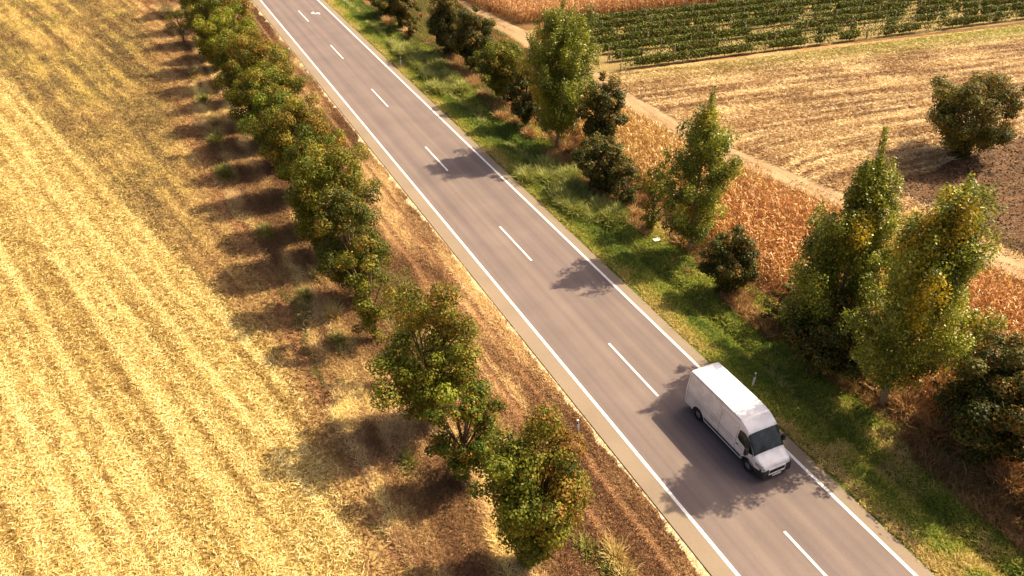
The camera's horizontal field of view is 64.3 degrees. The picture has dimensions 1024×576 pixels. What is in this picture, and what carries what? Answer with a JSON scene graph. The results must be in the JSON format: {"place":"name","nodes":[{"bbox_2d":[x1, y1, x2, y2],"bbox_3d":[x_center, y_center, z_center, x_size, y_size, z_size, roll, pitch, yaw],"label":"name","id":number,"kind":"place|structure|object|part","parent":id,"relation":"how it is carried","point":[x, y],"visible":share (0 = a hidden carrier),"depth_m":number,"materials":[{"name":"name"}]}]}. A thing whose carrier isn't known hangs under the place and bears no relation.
{"place":"outdoors","nodes":[
{"label":"outdoors","id":0,"kind":"place"},
{"bbox_2d":[0,70,367,575],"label":"stubble field","id":1,"kind":"structure","parent":0,"point":[93,505],"depth_m":41.93,"materials":[{"name":"yellow plant"}]},
{"bbox_2d":[0,0,420,575],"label":"meadow strip","id":2,"kind":"object","parent":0,"point":[374,553],"visible":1,"depth_m":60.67,"materials":[{"name":"plant"}]},
{"bbox_2d":[58,0,1023,575],"bbox_3d":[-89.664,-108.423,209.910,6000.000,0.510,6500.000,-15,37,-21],"label":"ground","id":3,"kind":"structure","parent":0,"point":[634,290],"depth_m":44.34,"materials":[{"name":"brown plant"}]},
{"bbox_2d":[162,7,189,41],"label":"sapling","id":4,"kind":"object","parent":3,"relation":"on","point":[176,26],"visible":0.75,"depth_m":91.77,"materials":[{"name":"green plant"}]},
{"bbox_2d":[176,0,207,27],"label":"maple tree","id":5,"kind":"object","parent":3,"relation":"on","point":[186,2],"visible":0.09,"depth_m":89.75,"materials":[{"name":"green plant"}]},
{"bbox_2d":[169,0,238,69],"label":"maple tree","id":6,"kind":"object","parent":3,"relation":"on","point":[203,12],"visible":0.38,"depth_m":82.50,"materials":[{"name":"green plant"}]},
{"bbox_2d":[191,1,264,72],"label":"maple tree","id":7,"kind":"object","parent":3,"relation":"on","point":[217,23],"visible":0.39,"depth_m":78.80,"materials":[{"name":"green plant"}]},
{"bbox_2d":[208,30,252,86],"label":"maple tree","id":8,"kind":"object","parent":3,"relation":"on","point":[220,61],"visible":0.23,"depth_m":74.94,"materials":[{"name":"green plant"}]},
{"bbox_2d":[207,0,254,27],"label":"maple tree","id":9,"kind":"object","parent":3,"relation":"on","point":[244,12],"visible":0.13,"depth_m":86.97,"materials":[{"name":"green plant"}]},
{"bbox_2d":[209,28,291,108],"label":"maple tree","id":10,"kind":"object","parent":3,"relation":"on","point":[258,52],"visible":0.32,"depth_m":70.60,"materials":[{"name":"green plant"}]},
{"bbox_2d":[225,49,307,138],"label":"maple tree","id":11,"kind":"object","parent":3,"relation":"on","point":[280,77],"visible":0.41,"depth_m":66.79,"materials":[{"name":"green plant"}]},
{"bbox_2d":[234,70,312,160],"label":"maple tree","id":12,"kind":"object","parent":3,"relation":"on","point":[276,98],"visible":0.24,"depth_m":62.92,"materials":[{"name":"green plant"}]},
{"bbox_2d":[244,91,348,185],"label":"maple tree","id":13,"kind":"object","parent":3,"relation":"on","point":[280,128],"visible":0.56,"depth_m":59.08,"materials":[{"name":"green plant"}]},
{"bbox_2d":[272,123,345,199],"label":"maple tree","id":14,"kind":"object","parent":3,"relation":"on","point":[301,146],"visible":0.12,"depth_m":54.92,"materials":[{"name":"green plant"}]},
{"bbox_2d":[282,142,382,254],"bbox_3d":[-11.300,-5.628,53.088,6.987,8.717,5.368,-15,37,-21],"label":"maple tree","id":15,"kind":"object","parent":3,"relation":"on","point":[321,170],"visible":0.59,"depth_m":51.33,"materials":[{"name":"green plant"}]},
{"bbox_2d":[307,180,391,298],"bbox_3d":[-9.503,-2.368,49.039,4.516,7.949,4.776,11,36,16],"label":"maple tree","id":16,"kind":"object","parent":3,"relation":"on","point":[338,214],"visible":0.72,"depth_m":48.03,"materials":[{"name":"green plant"}]},
{"bbox_2d":[332,233,400,338],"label":"maple tree","id":17,"kind":"object","parent":3,"relation":"on","point":[370,313],"visible":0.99,"depth_m":45.65,"materials":[{"name":"green plant"}]},
{"bbox_2d":[368,0,395,15],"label":"bush","id":18,"kind":"object","parent":3,"relation":"on","point":[384,6],"visible":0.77,"depth_m":99.49,"materials":[{"name":"green plant"}]},
{"bbox_2d":[389,0,422,26],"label":"bush","id":19,"kind":"object","parent":3,"relation":"on","point":[399,8],"visible":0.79,"depth_m":95.63,"materials":[{"name":"green plant"}]},
{"bbox_2d":[387,280,432,363],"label":"sapling","id":20,"kind":"object","parent":3,"relation":"on","point":[410,287],"visible":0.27,"depth_m":43.08,"materials":[{"name":"green plant"}]},
{"bbox_2d":[401,8,423,35],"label":"bush","id":21,"kind":"object","parent":3,"relation":"on","point":[411,30],"visible":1,"depth_m":92.81,"materials":[{"name":"green plant"}]},
{"bbox_2d":[183,66,647,575],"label":"straw tufts","id":22,"kind":"object","parent":3,"relation":"on","point":[613,549],"visible":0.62,"depth_m":41.54,"materials":[{"name":"yellow plant"}]},
{"bbox_2d":[194,88,651,575],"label":"verge weeds","id":23,"kind":"object","parent":3,"relation":"on","point":[223,168],"visible":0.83,"depth_m":47.94,"materials":[{"name":"green plant"}]},
{"bbox_2d":[363,280,484,427],"bbox_3d":[-4.462,3.563,39.575,6.393,8.937,5.480,-15,37,-21],"label":"maple tree","id":24,"kind":"object","parent":3,"relation":"on","point":[414,378],"visible":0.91,"depth_m":38.52,"materials":[{"name":"green plant"}]},
{"bbox_2d":[424,0,470,55],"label":"tree","id":25,"kind":"object","parent":3,"relation":"on","point":[441,23],"visible":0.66,"depth_m":85.67,"materials":[{"name":"green plant"}]},
{"bbox_2d":[419,363,507,487],"bbox_3d":[-2.260,6.742,37.283,4.061,6.305,4.062,-15,37,-21],"label":"maple tree","id":26,"kind":"object","parent":3,"relation":"on","point":[465,454],"visible":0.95,"depth_m":36.58,"materials":[{"name":"green plant"}]},
{"bbox_2d":[445,4,496,69],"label":"tree","id":27,"kind":"object","parent":3,"relation":"on","point":[469,25],"visible":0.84,"depth_m":82.25,"materials":[{"name":"green plant"}]},
{"bbox_2d":[249,0,710,575],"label":"grit edge","id":28,"kind":"object","parent":3,"relation":"on","point":[699,566],"visible":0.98,"depth_m":43.98,"materials":[{"name":"beige gravel"}]},
{"bbox_2d":[467,37,532,100],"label":"tree","id":29,"kind":"object","parent":3,"relation":"on","point":[498,60],"visible":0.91,"depth_m":75.04,"materials":[{"name":"green plant"}]},
{"bbox_2d":[502,62,539,124],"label":"bush","id":30,"kind":"object","parent":3,"relation":"on","point":[523,109],"visible":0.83,"depth_m":71.29,"materials":[{"name":"green plant"}]},
{"bbox_2d":[467,401,595,570],"bbox_3d":[0.910,8.414,32.610,4.893,8.862,4.728,11,36,15],"label":"maple tree","id":31,"kind":"object","parent":3,"relation":"on","point":[533,521],"visible":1,"depth_m":31.33,"materials":[{"name":"green plant"}]},
{"bbox_2d":[515,0,602,146],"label":"poplar tree","id":32,"kind":"object","parent":3,"relation":"on","point":[558,92],"visible":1,"depth_m":64.79,"materials":[{"name":"green plant"}]},
{"bbox_2d":[343,0,799,399],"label":"ditch grass","id":33,"kind":"structure","parent":3,"relation":"on","point":[573,198],"depth_m":64.92,"materials":[{"name":"green plant"}]},
{"bbox_2d":[577,419,579,431],"bbox_3d":[3.371,7.024,41.520,0.121,0.924,0.102,-20,39,-17],"label":"delineator post","id":34,"kind":"object","parent":3,"relation":"on","point":[578,426],"visible":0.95,"depth_m":41.47,"materials":[{"name":"white plastic"}]},
{"bbox_2d":[462,0,717,23],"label":"corn crop","id":35,"kind":"object","parent":3,"relation":"on","point":[522,8],"visible":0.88,"depth_m":101.44,"materials":[{"name":"plant"}]},
{"bbox_2d":[569,129,635,193],"bbox_3d":[6.826,-9.381,61.862,4.903,4.930,4.699,-15,37,-21],"label":"bush","id":36,"kind":"object","parent":3,"relation":"on","point":[611,150],"visible":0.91,"depth_m":60.93,"materials":[{"name":"green plant"}]},
{"bbox_2d":[601,162,643,205],"bbox_3d":[8.696,-7.881,60.782,3.502,3.688,3.221,28,43,34],"label":"bush","id":37,"kind":"object","parent":3,"relation":"on","point":[627,170],"visible":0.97,"depth_m":60.34,"materials":[{"name":"green plant"}]},
{"bbox_2d":[636,159,675,228],"bbox_3d":[10.024,-6.348,57.043,2.757,5.410,3.166,-15,37,-21],"label":"bush","id":38,"kind":"object","parent":3,"relation":"on","point":[654,191],"visible":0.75,"depth_m":56.75,"materials":[{"name":"green plant"}]},
{"bbox_2d":[326,0,1023,575],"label":"green verge grass","id":39,"kind":"structure","parent":3,"relation":"on","point":[470,124],"depth_m":45.17,"materials":[{"name":"green plant"}]},
{"bbox_2d":[361,0,1023,551],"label":"dead weeds","id":40,"kind":"object","parent":3,"relation":"on","point":[911,438],"visible":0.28,"depth_m":49.78,"materials":[{"name":"brown plant"}]},
{"bbox_2d":[654,85,744,253],"bbox_3d":[12.071,-7.330,52.672,5.270,12.010,4.908,-15,37,-21],"label":"poplar tree","id":41,"kind":"object","parent":3,"relation":"on","point":[705,145],"visible":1,"depth_m":52.13,"materials":[{"name":"green plant"}]},
{"bbox_2d":[378,14,1023,510],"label":"dead grass tufts","id":42,"kind":"object","parent":3,"relation":"on","point":[1004,478],"visible":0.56,"depth_m":41.49,"materials":[{"name":"plant"}]},
{"bbox_2d":[692,222,762,293],"bbox_3d":[13.475,-1.692,50.613,4.026,5.051,4.299,-15,37,-21],"label":"bush","id":43,"kind":"object","parent":3,"relation":"on","point":[722,267],"visible":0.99,"depth_m":49.86,"materials":[{"name":"green plant"}]},
{"bbox_2d":[757,277,807,328],"bbox_3d":[16.363,0.964,48.535,3.206,3.039,3.333,18,38,24],"label":"bush","id":44,"kind":"object","parent":3,"relation":"on","point":[775,307],"visible":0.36,"depth_m":48.16,"materials":[{"name":"green plant"}]},
{"bbox_2d":[778,290,882,386],"bbox_3d":[17.677,2.592,44.287,5.108,5.183,5.867,-15,37,-21],"label":"bush","id":45,"kind":"object","parent":3,"relation":"on","point":[830,355],"visible":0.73,"depth_m":43.15,"materials":[{"name":"green plant"}]},
{"bbox_2d":[796,286,870,345],"bbox_3d":[18.028,1.802,45.698,4.678,4.881,3.806,-15,37,-21],"label":"bush","id":46,"kind":"object","parent":3,"relation":"on","point":[826,300],"visible":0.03,"depth_m":44.74,"materials":[{"name":"green plant"}]},
{"bbox_2d":[778,125,907,342],"bbox_3d":[18.111,-2.051,43.255,6.676,14.017,6.905,4,35,6],"label":"poplar tree","id":47,"kind":"object","parent":3,"relation":"on","point":[853,255],"visible":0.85,"depth_m":41.88,"materials":[{"name":"green plant"}]},
{"bbox_2d":[836,170,1008,408],"bbox_3d":[19.501,0.365,39.118,6.575,14.764,7.149,1,35,2],"label":"poplar tree","id":48,"kind":"object","parent":3,"relation":"on","point":[936,267],"visible":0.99,"depth_m":36.92,"materials":[{"name":"green plant"}]},
{"bbox_2d":[929,370,961,430],"bbox_3d":[21.970,5.810,40.638,2.522,4.031,2.108,9,36,12],"label":"bush","id":49,"kind":"object","parent":3,"relation":"on","point":[947,413],"visible":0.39,"depth_m":40.98,"materials":[{"name":"green plant"}]},
{"bbox_2d":[930,340,1023,469],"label":"bush","id":50,"kind":"object","parent":3,"relation":"on","point":[986,411],"visible":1,"depth_m":36.99,"materials":[{"name":"green plant"}]},
{"bbox_2d":[253,0,934,575],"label":"road","id":51,"kind":"structure","parent":0,"point":[579,312],"depth_m":47.91,"materials":[{"name":"grey asphalt"}]},
{"bbox_2d":[425,147,447,170],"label":"dash","id":52,"kind":"object","parent":51,"relation":"on","point":[436,158],"visible":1,"depth_m":67.78,"materials":[{"name":"paint"}]},
{"bbox_2d":[260,0,739,575],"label":"edge line","id":53,"kind":"object","parent":51,"relation":"on","point":[712,544],"depth_m":46.54,"materials":[{"name":"paint"}]},
{"bbox_2d":[500,226,531,260],"bbox_3d":[0.222,-3.145,56.849,0.130,0.001,5.050,-15,37,-21],"label":"dash","id":54,"kind":"object","parent":51,"relation":"on","point":[518,246],"visible":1,"depth_m":56.78,"materials":[{"name":"paint"}]},
{"bbox_2d":[318,0,917,575],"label":"edge line","id":55,"kind":"object","parent":51,"relation":"on","point":[904,564],"depth_m":50.28,"materials":[{"name":"paint"}]},
{"bbox_2d":[608,343,658,395],"bbox_3d":[6.759,4.522,45.737,0.130,0.001,5.050,-15,37,-21],"label":"dash","id":56,"kind":"object","parent":51,"relation":"on","point":[634,370],"visible":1,"depth_m":45.67,"materials":[{"name":"paint"}]},
{"bbox_2d":[685,362,791,479],"bbox_3d":[11.292,6.554,40.616,2.460,2.480,6.105,-15,37,-21],"label":"delivery van","id":57,"kind":"object","parent":51,"relation":"on","point":[733,413],"visible":1,"depth_m":39.66,"materials":[{"name":"white paint"}]},
{"bbox_3d":[11.177,7.391,38.873,0.084,0.820,1.163,-17,38,-23],"label":"side window","id":58,"kind":"part","parent":57,"relation":"part of","materials":[{"name":"black glass"}]},
{"bbox_2d":[784,531,826,575],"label":"dash","id":59,"kind":"object","parent":51,"relation":"on","point":[805,553],"visible":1,"depth_m":35.52,"materials":[{"name":"paint"}]},
{"bbox_2d":[459,0,1023,278],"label":"dirt track","id":60,"kind":"structure","parent":0,"point":[637,105],"depth_m":67.92,"materials":[{"name":"beige soil"}]},
{"bbox_2d":[467,8,1023,272],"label":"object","id":61,"kind":"structure","parent":60,"relation":"on","point":[755,164],"depth_m":64.53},
{"bbox_2d":[526,0,1023,72],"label":"vineyard ground","id":62,"kind":"structure","parent":0,"point":[610,66],"depth_m":95.43,"materials":[{"name":"soil"}]},
{"bbox_2d":[545,0,791,24],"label":"vine row","id":63,"kind":"object","parent":62,"relation":"on","point":[669,10],"visible":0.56,"depth_m":100.78,"materials":[{"name":"green plant"}]},
{"bbox_2d":[578,0,851,29],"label":"vine row","id":64,"kind":"object","parent":62,"relation":"on","point":[626,21],"visible":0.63,"depth_m":99.52,"materials":[{"name":"green plant"}]},
{"bbox_2d":[580,0,917,38],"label":"vine row","id":65,"kind":"object","parent":62,"relation":"on","point":[717,18],"visible":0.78,"depth_m":98.20,"materials":[{"name":"green plant"}]},
{"bbox_2d":[586,0,982,45],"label":"vine row","id":66,"kind":"object","parent":62,"relation":"on","point":[638,35],"visible":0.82,"depth_m":96.74,"materials":[{"name":"green plant"}]},
{"bbox_2d":[595,0,1023,52],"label":"vine row","id":67,"kind":"object","parent":62,"relation":"on","point":[718,33],"visible":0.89,"depth_m":96.00,"materials":[{"name":"green plant"}]},
{"bbox_2d":[606,0,1023,62],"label":"vine row","id":68,"kind":"object","parent":62,"relation":"on","point":[797,32],"visible":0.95,"depth_m":93.35,"materials":[{"name":"green plant"}]},
{"bbox_2d":[619,8,1023,69],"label":"vine row","id":69,"kind":"object","parent":62,"relation":"on","point":[778,43],"visible":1,"depth_m":91.30,"materials":[{"name":"green plant"}]},
{"bbox_2d":[566,115,1023,478],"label":"corn field soil","id":70,"kind":"structure","parent":0,"point":[762,287],"depth_m":53.60,"materials":[{"name":"brown soil"}]},
{"bbox_2d":[573,68,629,154],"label":"tree","id":71,"kind":"object","parent":70,"relation":"on","point":[607,111],"visible":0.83,"depth_m":65.49,"materials":[{"name":"green plant"}]},
{"bbox_2d":[540,88,1023,473],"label":"corn crop","id":72,"kind":"object","parent":70,"relation":"on","point":[734,200],"visible":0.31,"depth_m":56.78,"materials":[{"name":"plant"}]},
{"bbox_2d":[952,329,1023,377],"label":"bush","id":73,"kind":"object","parent":70,"relation":"on","point":[998,337],"visible":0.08,"depth_m":40.12,"materials":[{"name":"green plant"}]},
{"bbox_2d":[596,24,1023,261],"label":"mown field","id":74,"kind":"structure","parent":0,"point":[797,50],"depth_m":79.27,"materials":[{"name":"beige plant"}]},
{"bbox_2d":[919,214,1023,259],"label":"field edge weeds","id":75,"kind":"object","parent":74,"relation":"on","point":[1011,241],"visible":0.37,"depth_m":56.91,"materials":[{"name":"beige plant"}]},
{"bbox_2d":[891,131,1023,255],"bbox_3d":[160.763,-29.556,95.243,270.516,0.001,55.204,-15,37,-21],"label":"ploughed field","id":76,"kind":"structure","parent":0,"point":[1017,195],"depth_m":64.65,"materials":[{"name":"soil"}]},
{"bbox_2d":[924,70,1023,158],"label":"tree","id":77,"kind":"object","parent":76,"relation":"on","point":[954,103],"visible":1,"depth_m":64.92,"materials":[{"name":"green plant"}]}
]}

